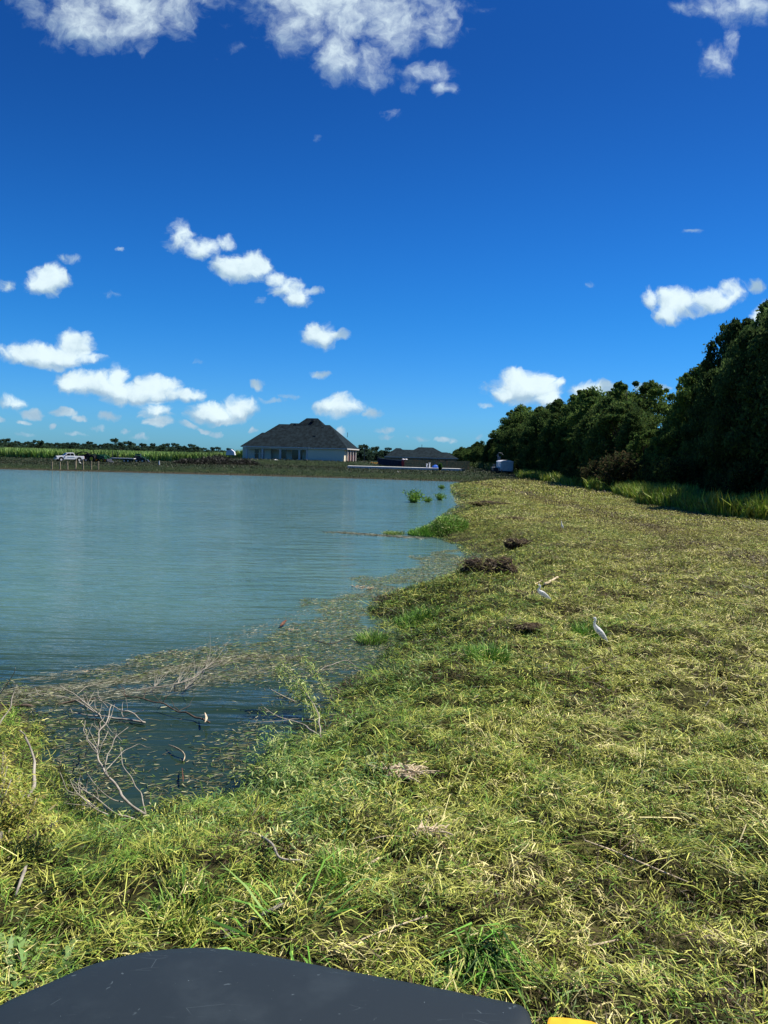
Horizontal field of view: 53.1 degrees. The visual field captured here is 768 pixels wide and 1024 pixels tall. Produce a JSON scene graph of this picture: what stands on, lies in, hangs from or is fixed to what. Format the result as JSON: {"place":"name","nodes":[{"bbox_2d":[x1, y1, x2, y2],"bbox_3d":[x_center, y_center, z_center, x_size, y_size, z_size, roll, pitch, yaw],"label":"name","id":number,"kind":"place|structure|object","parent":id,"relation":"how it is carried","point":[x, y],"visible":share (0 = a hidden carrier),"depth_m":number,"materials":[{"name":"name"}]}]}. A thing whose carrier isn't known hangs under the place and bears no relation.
{"place":"outdoors","nodes":[
{"label":"outdoors","id":0,"kind":"place"},
{"bbox_2d":[0,469,480,824],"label":"pond water","id":1,"kind":"structure","parent":0,"point":[99,569],"depth_m":19.66,"materials":[{"name":"liquid"}]},
{"bbox_2d":[0,697,95,706],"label":"sunken log","id":2,"kind":"object","parent":1,"relation":"on","point":[25,705],"visible":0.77,"depth_m":10.56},
{"bbox_2d":[35,683,145,740],"bbox_3d":[-3.635,2.551,10.164,2.111,0.337,0.970,5,5,38],"label":"dead branch","id":3,"kind":"object","parent":1,"relation":"on","point":[86,705],"visible":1,"depth_m":10.16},
{"bbox_2d":[115,683,209,722],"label":"dead branch","id":4,"kind":"object","parent":1,"relation":"on","point":[161,702],"visible":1,"depth_m":10.49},
{"bbox_2d":[0,531,430,706],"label":"floating straw","id":5,"kind":"object","parent":1,"relation":"on","point":[29,692],"visible":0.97,"depth_m":12.01,"materials":[{"name":"brown plant"}]},
{"bbox_2d":[136,640,250,691],"bbox_3d":[-2.861,2.348,12.878,1.509,0.341,3.963,2,4,0],"label":"dead branch","id":6,"kind":"object","parent":5,"relation":"on","point":[194,677],"visible":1,"depth_m":11.62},
{"bbox_2d":[0,547,465,813],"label":"floating clippings","id":7,"kind":"object","parent":1,"relation":"on","point":[204,652],"visible":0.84,"depth_m":12.62,"materials":[{"name":"green plant"}]},
{"bbox_2d":[267,652,336,731],"bbox_3d":[-1.153,2.366,10.581,0.988,0.922,1.728,2,4,0],"label":"leafy branch","id":8,"kind":"object","parent":1,"relation":"in","point":[300,683],"visible":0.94,"depth_m":10.48,"materials":[{"name":"green plant"}]},
{"bbox_2d":[351,626,394,645],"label":"grass tuft","id":9,"kind":"object","parent":1,"relation":"on","point":[375,638],"visible":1,"depth_m":14.65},
{"bbox_2d":[380,529,404,534],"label":"floating weed","id":10,"kind":"object","parent":1,"relation":"on","point":[395,532],"visible":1,"depth_m":35.44,"materials":[{"name":"green plant"}]},
{"bbox_2d":[403,487,426,502],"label":"water plant","id":11,"kind":"object","parent":1,"relation":"in","point":[414,497],"visible":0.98,"depth_m":60.91,"materials":[{"name":"green plant"}]},
{"bbox_2d":[0,456,539,482],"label":"bank grass","id":12,"kind":"structure","parent":0,"point":[120,462],"depth_m":137.53,"materials":[{"name":"plant"}]},
{"bbox_2d":[0,457,767,1023],"bbox_3d":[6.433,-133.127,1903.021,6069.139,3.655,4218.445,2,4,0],"label":"ground","id":13,"kind":"structure","parent":0,"point":[688,703],"depth_m":5.84,"materials":[{"name":"plant"}]},
{"bbox_2d":[14,864,27,895],"bbox_3d":[-2.608,2.547,5.657,0.048,0.390,1.481,0,4,-20],"label":"stick","id":14,"kind":"object","parent":13,"relation":"on","point":[22,877],"visible":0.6,"depth_m":5.04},
{"bbox_2d":[0,744,76,855],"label":"grass tuft","id":15,"kind":"object","parent":13,"relation":"on","point":[17,811],"visible":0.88,"depth_m":5.93,"materials":[{"name":"green plant"}]},
{"bbox_2d":[0,924,101,1002],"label":"broadleaf weed","id":16,"kind":"object","parent":13,"relation":"on","point":[14,943],"visible":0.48,"depth_m":4.49,"materials":[{"name":"green plant"}]},
{"bbox_2d":[53,453,84,461],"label":"pickup truck","id":17,"kind":"object","parent":13,"relation":"on","point":[67,456],"visible":0.89,"depth_m":168.93,"materials":[{"name":"white paint"}]},
{"bbox_2d":[88,449,113,462],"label":"tractor","id":18,"kind":"object","parent":13,"relation":"on","point":[93,457],"visible":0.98,"depth_m":165.06,"materials":[{"name":"green paint"}]},
{"bbox_2d":[0,447,242,460],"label":"cane field","id":19,"kind":"structure","parent":13,"relation":"on","point":[53,452],"depth_m":213.66,"materials":[{"name":"green plant"}]},
{"bbox_2d":[133,443,149,451],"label":"tree","id":20,"kind":"object","parent":13,"relation":"on","point":[138,448],"visible":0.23,"depth_m":418.68,"materials":[{"name":"green plant"}]},
{"bbox_2d":[134,454,149,461],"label":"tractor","id":21,"kind":"object","parent":13,"relation":"on","point":[138,457],"visible":0.84,"depth_m":181.91,"materials":[{"name":"metal"}]},
{"bbox_2d":[70,781,276,850],"bbox_3d":[-1.631,2.726,6.168,2.140,0.869,1.208,0,4,-18],"label":"leafy mat","id":22,"kind":"object","parent":13,"relation":"on","point":[156,823],"visible":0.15,"depth_m":6.28,"materials":[{"name":"green plant"}]},
{"bbox_2d":[131,858,225,937],"bbox_3d":[-1.258,2.441,4.833,0.568,0.296,0.612,5,5,40],"label":"grass tuft","id":23,"kind":"object","parent":13,"relation":"on","point":[156,902],"visible":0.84,"depth_m":4.86,"materials":[{"name":"plant"}]},
{"bbox_2d":[173,457,203,463],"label":"brush pile","id":24,"kind":"object","parent":13,"relation":"on","point":[191,460],"visible":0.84,"depth_m":149.02,"materials":[{"name":"brown plant"}]},
{"bbox_2d":[197,455,227,464],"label":"brush pile","id":25,"kind":"object","parent":13,"relation":"on","point":[210,460],"visible":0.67,"depth_m":150.92,"materials":[{"name":"brown plant"}]},
{"bbox_2d":[218,457,244,464],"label":"brush pile","id":26,"kind":"object","parent":13,"relation":"on","point":[230,461],"visible":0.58,"depth_m":153.01,"materials":[{"name":"brown plant"}]},
{"bbox_2d":[218,924,259,932],"bbox_3d":[-0.870,2.495,4.619,0.251,0.046,0.045,1,4,-10],"label":"stick","id":27,"kind":"object","parent":13,"relation":"on","point":[237,928],"visible":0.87,"depth_m":4.62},
{"bbox_2d":[236,458,260,464],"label":"brush pile","id":28,"kind":"object","parent":13,"relation":"on","point":[248,461],"visible":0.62,"depth_m":155.05,"materials":[{"name":"brown plant"}]},
{"bbox_2d":[223,901,289,939],"bbox_3d":[-0.771,2.466,4.676,0.431,0.132,0.068,-1,5,-27],"label":"stick","id":29,"kind":"object","parent":13,"relation":"on","point":[277,907],"visible":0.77,"depth_m":4.69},
{"bbox_2d":[241,676,321,736],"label":"dead branch","id":30,"kind":"object","parent":13,"relation":"on","point":[298,718],"visible":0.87,"depth_m":9.92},
{"bbox_2d":[190,849,374,967],"bbox_3d":[-0.557,2.430,4.596,1.179,0.353,1.296,2,4,9],"label":"grass tuft","id":31,"kind":"object","parent":13,"relation":"on","point":[259,915],"visible":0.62,"depth_m":4.67,"materials":[{"name":"plant"}]},
{"bbox_2d":[226,707,353,806],"bbox_3d":[-0.784,2.598,7.566,1.374,0.958,2.412,0,4,-23],"label":"leafy mat","id":32,"kind":"object","parent":13,"relation":"on","point":[286,770],"visible":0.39,"depth_m":7.62,"materials":[{"name":"green plant"}]},
{"bbox_2d":[0,948,596,1023],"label":"work machine","id":33,"kind":"object","parent":13,"relation":"on","point":[197,986],"visible":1,"depth_m":2.00,"materials":[{"name":"paint"}]},
{"bbox_2d":[240,418,358,461],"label":"house","id":34,"kind":"structure","parent":13,"relation":"on","point":[310,439],"depth_m":188.85,"materials":[{"name":"brick"}]},
{"bbox_2d":[238,727,428,870],"bbox_3d":[-0.343,2.494,6.197,1.150,1.012,2.432,3,4,20],"label":"leafy mat","id":35,"kind":"object","parent":13,"relation":"on","point":[298,818],"visible":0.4,"depth_m":5.96,"materials":[{"name":"green plant"}]},
{"bbox_2d":[236,830,299,860],"bbox_3d":[-0.891,2.389,5.555,0.126,0.226,0.941,-1,5,-36],"label":"stick","id":36,"kind":"object","parent":35,"relation":"on","point":[274,847],"visible":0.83,"depth_m":5.31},
{"bbox_2d":[294,834,387,895],"bbox_3d":[-0.252,2.340,5.090,0.641,0.309,0.637,4,5,36],"label":"grass tuft","id":37,"kind":"object","parent":13,"relation":"on","point":[350,865],"visible":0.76,"depth_m":5.11,"materials":[{"name":"plant"}]},
{"bbox_2d":[371,446,385,460],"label":"tree","id":38,"kind":"object","parent":13,"relation":"on","point":[378,454],"visible":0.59,"depth_m":439.12,"materials":[{"name":"green plant"}]},
{"bbox_2d":[334,915,427,952],"bbox_3d":[-0.026,2.435,4.452,0.634,0.052,0.073,-1,5,-32],"label":"stick","id":39,"kind":"object","parent":13,"relation":"on","point":[416,919],"visible":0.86,"depth_m":4.52,"materials":[{"name":"brown wood"}]},
{"bbox_2d":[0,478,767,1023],"bbox_3d":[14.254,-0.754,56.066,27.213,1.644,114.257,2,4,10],"label":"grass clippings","id":40,"kind":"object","parent":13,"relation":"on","point":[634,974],"depth_m":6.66,"materials":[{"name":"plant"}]},
{"bbox_2d":[19,730,35,799],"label":"dead branch","id":41,"kind":"object","parent":40,"relation":"on","point":[34,764],"visible":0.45,"depth_m":7.01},
{"bbox_2d":[60,773,134,818],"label":"dead branch","id":42,"kind":"object","parent":40,"relation":"on","point":[87,801],"visible":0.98,"depth_m":7.36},
{"bbox_2d":[83,705,148,815],"bbox_3d":[-2.828,2.547,8.226,0.623,0.483,2.278,-1,5,-31],"label":"dead branch","id":43,"kind":"object","parent":40,"relation":"on","point":[117,786],"visible":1,"depth_m":8.00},
{"bbox_2d":[436,762,471,840],"bbox_3d":[0.544,2.345,6.158,0.077,0.243,1.278,3,4,18],"label":"stick","id":44,"kind":"object","parent":40,"relation":"on","point":[459,792],"visible":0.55,"depth_m":6.55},
{"bbox_2d":[584,840,687,881],"bbox_3d":[1.802,2.483,5.513,0.738,0.082,0.091,4,5,35],"label":"stick","id":45,"kind":"object","parent":40,"relation":"on","point":[640,862],"visible":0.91,"depth_m":5.48,"materials":[{"name":"brown wood"}]},
{"bbox_2d":[377,458,401,465],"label":"dumpster","id":46,"kind":"object","parent":13,"relation":"on","point":[386,462],"visible":0.9,"depth_m":188.44,"materials":[{"name":"blue paint"}]},
{"bbox_2d":[312,647,482,751],"bbox_3d":[0.434,2.434,9.949,1.860,0.963,4.095,3,4,14],"label":"leafy mat","id":47,"kind":"object","parent":13,"relation":"on","point":[346,730],"visible":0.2,"depth_m":9.58,"materials":[{"name":"green plant"}]},
{"bbox_2d":[378,836,420,860],"bbox_3d":[0.082,2.389,5.452,0.433,0.095,0.018,-1,5,-34],"label":"stick","id":48,"kind":"object","parent":13,"relation":"on","point":[403,846],"visible":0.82,"depth_m":5.46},
{"bbox_2d":[367,761,440,782],"bbox_3d":[0.167,2.298,6.884,0.631,0.121,0.352,4,5,33],"label":"shredded wood","id":49,"kind":"object","parent":13,"relation":"on","point":[411,772],"visible":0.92,"depth_m":6.80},
{"bbox_2d":[348,466,461,470],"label":"concrete slab","id":50,"kind":"structure","parent":13,"relation":"on","point":[412,468],"depth_m":149.77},
{"bbox_2d":[391,604,440,628],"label":"grass tuft","id":51,"kind":"object","parent":13,"relation":"on","point":[437,611],"visible":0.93,"depth_m":16.19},
{"bbox_2d":[384,447,457,465],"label":"house","id":52,"kind":"structure","parent":13,"relation":"on","point":[425,453],"depth_m":230.29,"materials":[{"name":"grey brick"}]},
{"bbox_2d":[407,525,449,536],"bbox_3d":[2.004,0.792,35.458,2.082,0.563,2.147,2,4,0],"label":"green mound","id":53,"kind":"object","parent":13,"relation":"on","point":[416,531],"visible":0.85,"depth_m":35.03,"materials":[{"name":"green plant"}]},
{"bbox_2d":[404,460,469,469],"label":"wooden fence","id":54,"kind":"object","parent":13,"relation":"on","point":[421,463],"visible":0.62,"depth_m":175.63,"materials":[{"name":"brown wood"}]},
{"bbox_2d":[416,826,463,856],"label":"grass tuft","id":55,"kind":"object","parent":13,"relation":"on","point":[445,839],"visible":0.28,"depth_m":5.58,"materials":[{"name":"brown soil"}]},
{"bbox_2d":[411,819,453,838],"bbox_3d":[0.349,2.317,5.610,0.311,0.069,0.245,2,4,0],"label":"shredded wood","id":56,"kind":"object","parent":55,"relation":"on","point":[429,828],"visible":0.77,"depth_m":5.59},
{"bbox_2d":[423,513,470,536],"bbox_3d":[2.782,0.545,35.670,2.634,1.181,2.600,2,4,0],"label":"green mound","id":57,"kind":"object","parent":13,"relation":"on","point":[445,522],"visible":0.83,"depth_m":35.19,"materials":[{"name":"green plant"}]},
{"bbox_2d":[471,447,482,466],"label":"tree","id":58,"kind":"object","parent":13,"relation":"on","point":[477,450],"visible":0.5,"depth_m":221.01,"materials":[{"name":"green plant"}]},
{"bbox_2d":[453,500,516,505],"bbox_3d":[6.558,-0.576,49.432,4.230,0.580,4.115,2,4,0],"label":"soil clod","id":59,"kind":"object","parent":13,"relation":"on","point":[483,502],"visible":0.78,"depth_m":48.70,"materials":[{"name":"brown soil"}]},
{"bbox_2d":[423,919,549,1019],"bbox_3d":[0.547,2.447,4.165,0.750,0.412,0.725,3,4,20],"label":"grass tuft","id":60,"kind":"object","parent":13,"relation":"on","point":[470,961],"visible":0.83,"depth_m":4.22,"materials":[{"name":"plant"}]},
{"bbox_2d":[459,638,515,667],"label":"grass tuft","id":61,"kind":"object","parent":13,"relation":"on","point":[488,652],"visible":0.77,"depth_m":11.08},
{"bbox_2d":[480,438,496,466],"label":"tree","id":62,"kind":"object","parent":13,"relation":"on","point":[485,454],"visible":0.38,"depth_m":196.88,"materials":[{"name":"green plant"}]},
{"bbox_2d":[452,550,530,576],"bbox_3d":[2.743,1.352,19.567,2.117,0.792,1.942,2,4,0],"label":"soil clod","id":63,"kind":"object","parent":13,"relation":"on","point":[503,563],"visible":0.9,"depth_m":19.34,"materials":[{"name":"brown soil"}]},
{"bbox_2d":[488,446,495,463],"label":"tree","id":64,"kind":"object","parent":13,"relation":"on","point":[491,452],"visible":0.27,"depth_m":190.29,"materials":[{"name":"green plant"}]},
{"bbox_2d":[488,425,501,459],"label":"tree","id":65,"kind":"object","parent":13,"relation":"on","point":[492,434],"visible":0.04,"depth_m":197.74,"materials":[{"name":"green plant"}]},
{"bbox_2d":[496,460,512,473],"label":"cargo trailer","id":66,"kind":"object","parent":13,"relation":"on","point":[505,465],"visible":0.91,"depth_m":139.69,"materials":[{"name":"white paint"}]},
{"bbox_2d":[493,423,522,462],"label":"tree","id":67,"kind":"object","parent":13,"relation":"on","point":[505,436],"visible":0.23,"depth_m":160.19,"materials":[{"name":"green plant"}]},
{"bbox_2d":[482,514,539,521],"bbox_3d":[5.981,0.280,36.497,2.773,0.395,2.714,2,4,0],"label":"soil clod","id":68,"kind":"object","parent":13,"relation":"on","point":[510,517],"visible":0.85,"depth_m":36.10,"materials":[{"name":"brown soil"}]},
{"bbox_2d":[504,426,523,462],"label":"tree","id":69,"kind":"object","parent":13,"relation":"on","point":[512,454],"visible":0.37,"depth_m":152.02,"materials":[{"name":"green plant"}]},
{"bbox_2d":[496,534,539,549],"bbox_3d":[4.925,1.071,27.749,1.929,0.648,1.570,2,4,0],"label":"soil clod","id":70,"kind":"object","parent":13,"relation":"on","point":[511,543],"visible":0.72,"depth_m":27.45,"materials":[{"name":"brown soil"}]},
{"bbox_2d":[496,404,543,455],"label":"tree","id":71,"kind":"object","parent":13,"relation":"on","point":[521,412],"visible":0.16,"depth_m":168.85,"materials":[{"name":"green plant"}]},
{"bbox_2d":[513,431,526,468],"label":"tree","id":72,"kind":"object","parent":13,"relation":"on","point":[520,447],"visible":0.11,"depth_m":146.36,"materials":[{"name":"green plant"}]},
{"bbox_2d":[507,588,546,598],"bbox_3d":[2.930,1.691,15.695,0.962,0.334,0.867,2,4,0],"label":"soil clod","id":73,"kind":"object","parent":13,"relation":"on","point":[519,591],"visible":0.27,"depth_m":15.59,"materials":[{"name":"brown soil"}]},
{"bbox_2d":[508,620,550,631],"bbox_3d":[2.315,1.811,12.337,0.724,0.174,0.621,2,4,0],"label":"soil clod","id":74,"kind":"object","parent":13,"relation":"on","point":[525,626],"visible":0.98,"depth_m":12.28,"materials":[{"name":"brown soil"}]},
{"bbox_2d":[517,407,552,470],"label":"tree","id":75,"kind":"object","parent":13,"relation":"on","point":[534,428],"visible":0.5,"depth_m":129.54,"materials":[{"name":"green plant"}]},
{"bbox_2d":[534,412,564,472],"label":"tree","id":76,"kind":"object","parent":13,"relation":"on","point":[546,438],"visible":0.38,"depth_m":123.58,"materials":[{"name":"green plant"}]},
{"bbox_2d":[548,398,565,414],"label":"tree","id":77,"kind":"object","parent":13,"relation":"on","point":[556,405],"visible":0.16,"depth_m":139.90,"materials":[{"name":"green plant"}]},
{"bbox_2d":[547,426,568,473],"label":"tree","id":78,"kind":"object","parent":13,"relation":"on","point":[556,454],"visible":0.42,"depth_m":114.97,"materials":[{"name":"green plant"}]},
{"bbox_2d":[556,429,578,470],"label":"tree","id":79,"kind":"object","parent":13,"relation":"on","point":[563,462],"visible":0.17,"depth_m":108.41,"materials":[{"name":"green plant"}]},
{"bbox_2d":[567,422,588,469],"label":"tree","id":80,"kind":"object","parent":13,"relation":"on","point":[575,454],"visible":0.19,"depth_m":101.07,"materials":[{"name":"green plant"}]},
{"bbox_2d":[549,386,607,448],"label":"tree","id":81,"kind":"object","parent":13,"relation":"on","point":[583,394],"visible":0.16,"depth_m":115.43,"materials":[{"name":"green plant"}]},
{"bbox_2d":[562,396,603,456],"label":"tree","id":82,"kind":"object","parent":13,"relation":"on","point":[583,408],"visible":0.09,"depth_m":109.85,"materials":[{"name":"green plant"}]},
{"bbox_2d":[570,460,598,482],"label":"shrub","id":83,"kind":"object","parent":13,"relation":"on","point":[577,475],"visible":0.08,"depth_m":88.63,"materials":[{"name":"green plant"}]},
{"bbox_2d":[577,459,601,480],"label":"shrub","id":84,"kind":"object","parent":13,"relation":"on","point":[586,473],"visible":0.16,"depth_m":84.31,"materials":[{"name":"green plant"}]},
{"bbox_2d":[569,617,610,641],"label":"grass tuft","id":85,"kind":"object","parent":13,"relation":"on","point":[583,627],"visible":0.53,"depth_m":13.07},
{"bbox_2d":[574,404,617,463],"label":"tree","id":86,"kind":"object","parent":13,"relation":"on","point":[584,420],"visible":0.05,"depth_m":96.69,"materials":[{"name":"green plant"}]},
{"bbox_2d":[576,395,620,473],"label":"tree","id":87,"kind":"object","parent":13,"relation":"on","point":[604,401],"visible":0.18,"depth_m":92.05,"materials":[{"name":"green plant"}]},
{"bbox_2d":[591,617,607,645],"bbox_3d":[3.463,1.919,12.355,0.299,0.468,0.099,2,4,0],"label":"egret","id":88,"kind":"object","parent":13,"relation":"on","point":[599,631],"visible":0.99,"depth_m":12.33,"materials":[{"name":"white"}]},
{"bbox_2d":[591,455,637,479],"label":"shrub","id":89,"kind":"object","parent":13,"relation":"on","point":[599,468],"visible":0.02,"depth_m":79.38,"materials":[{"name":"green plant"}]},
{"bbox_2d":[464,461,767,519],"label":"tall weeds","id":90,"kind":"object","parent":13,"relation":"on","point":[692,499],"visible":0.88,"depth_m":51.78,"materials":[{"name":"green plant"}]},
{"bbox_2d":[582,400,657,466],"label":"tree","id":91,"kind":"object","parent":13,"relation":"on","point":[616,412],"visible":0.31,"depth_m":88.77,"materials":[{"name":"green plant"}]},
{"bbox_2d":[592,447,650,489],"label":"shrub","id":92,"kind":"object","parent":13,"relation":"on","point":[621,468],"visible":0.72,"depth_m":74.80,"materials":[{"name":"brown plant"}]},
{"bbox_2d":[611,410,650,460],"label":"tree","id":93,"kind":"object","parent":13,"relation":"on","point":[633,423],"visible":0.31,"depth_m":83.72,"materials":[{"name":"green plant"}]},
{"bbox_2d":[587,380,675,429],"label":"tree","id":94,"kind":"object","parent":13,"relation":"on","point":[651,391],"visible":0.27,"depth_m":95.60,"materials":[{"name":"green plant"}]},
{"bbox_2d":[623,430,657,464],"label":"tree","id":95,"kind":"object","parent":13,"relation":"on","point":[639,444],"visible":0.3,"depth_m":79.77,"materials":[{"name":"green plant"}]},
{"bbox_2d":[633,465,653,483],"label":"shrub","id":96,"kind":"object","parent":13,"relation":"on","point":[641,473],"visible":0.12,"depth_m":70.62,"materials":[{"name":"green plant"}]},
{"bbox_2d":[635,398,661,430],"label":"tree","id":97,"kind":"object","parent":13,"relation":"on","point":[644,406],"visible":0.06,"depth_m":93.31,"materials":[{"name":"green plant"}]},
{"bbox_2d":[637,445,664,473],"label":"tree","id":98,"kind":"object","parent":13,"relation":"on","point":[649,450],"visible":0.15,"depth_m":75.22,"materials":[{"name":"green plant"}]},
{"bbox_2d":[646,422,690,468],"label":"tree","id":99,"kind":"object","parent":13,"relation":"on","point":[669,439],"visible":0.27,"depth_m":71.52,"materials":[{"name":"green plant"}]},
{"bbox_2d":[662,383,694,429],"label":"tree","id":100,"kind":"object","parent":13,"relation":"on","point":[666,421],"visible":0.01,"depth_m":77.51,"materials":[{"name":"green plant"}]},
{"bbox_2d":[657,363,700,453],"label":"tree","id":101,"kind":"object","parent":13,"relation":"on","point":[678,417],"visible":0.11,"depth_m":73.10,"materials":[{"name":"green plant"}]},
{"bbox_2d":[677,367,719,476],"bbox_3d":[27.619,-6.441,64.357,5.827,11.432,5.886,1,4,-12],"label":"tree","id":102,"kind":"object","parent":13,"relation":"on","point":[704,385],"visible":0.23,"depth_m":64.10,"materials":[{"name":"green plant"}]},
{"bbox_2d":[692,336,744,479],"bbox_3d":[27.435,-6.926,59.163,6.821,13.248,6.753,3,4,20],"label":"tree","id":103,"kind":"object","parent":13,"relation":"on","point":[703,463],"visible":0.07,"depth_m":59.51,"materials":[{"name":"green plant"}]},
{"bbox_2d":[686,317,753,437],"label":"tree","id":104,"kind":"object","parent":13,"relation":"on","point":[725,337],"visible":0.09,"depth_m":68.56,"materials":[{"name":"green plant"}]},
{"bbox_2d":[698,324,767,484],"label":"tree","id":105,"kind":"object","parent":13,"relation":"on","point":[722,421],"visible":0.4,"depth_m":55.26,"materials":[{"name":"green plant"}]},
{"bbox_2d":[708,299,767,466],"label":"tree","id":106,"kind":"object","parent":13,"relation":"on","point":[761,310],"depth_m":61.36,"materials":[{"name":"green plant"}]},
{"bbox_2d":[715,460,767,496],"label":"shrub","id":107,"kind":"object","parent":13,"relation":"on","point":[735,482],"visible":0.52,"depth_m":49.90,"materials":[{"name":"green plant"}]},
{"bbox_2d":[720,308,767,484],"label":"tree","id":108,"kind":"object","parent":13,"relation":"on","point":[755,378],"visible":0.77,"depth_m":50.59,"materials":[{"name":"green plant"}]},
{"bbox_2d":[0,0,767,453],"label":"sky","id":109,"kind":"structure","parent":0,"point":[403,224],"materials":[{"name":"blue"}]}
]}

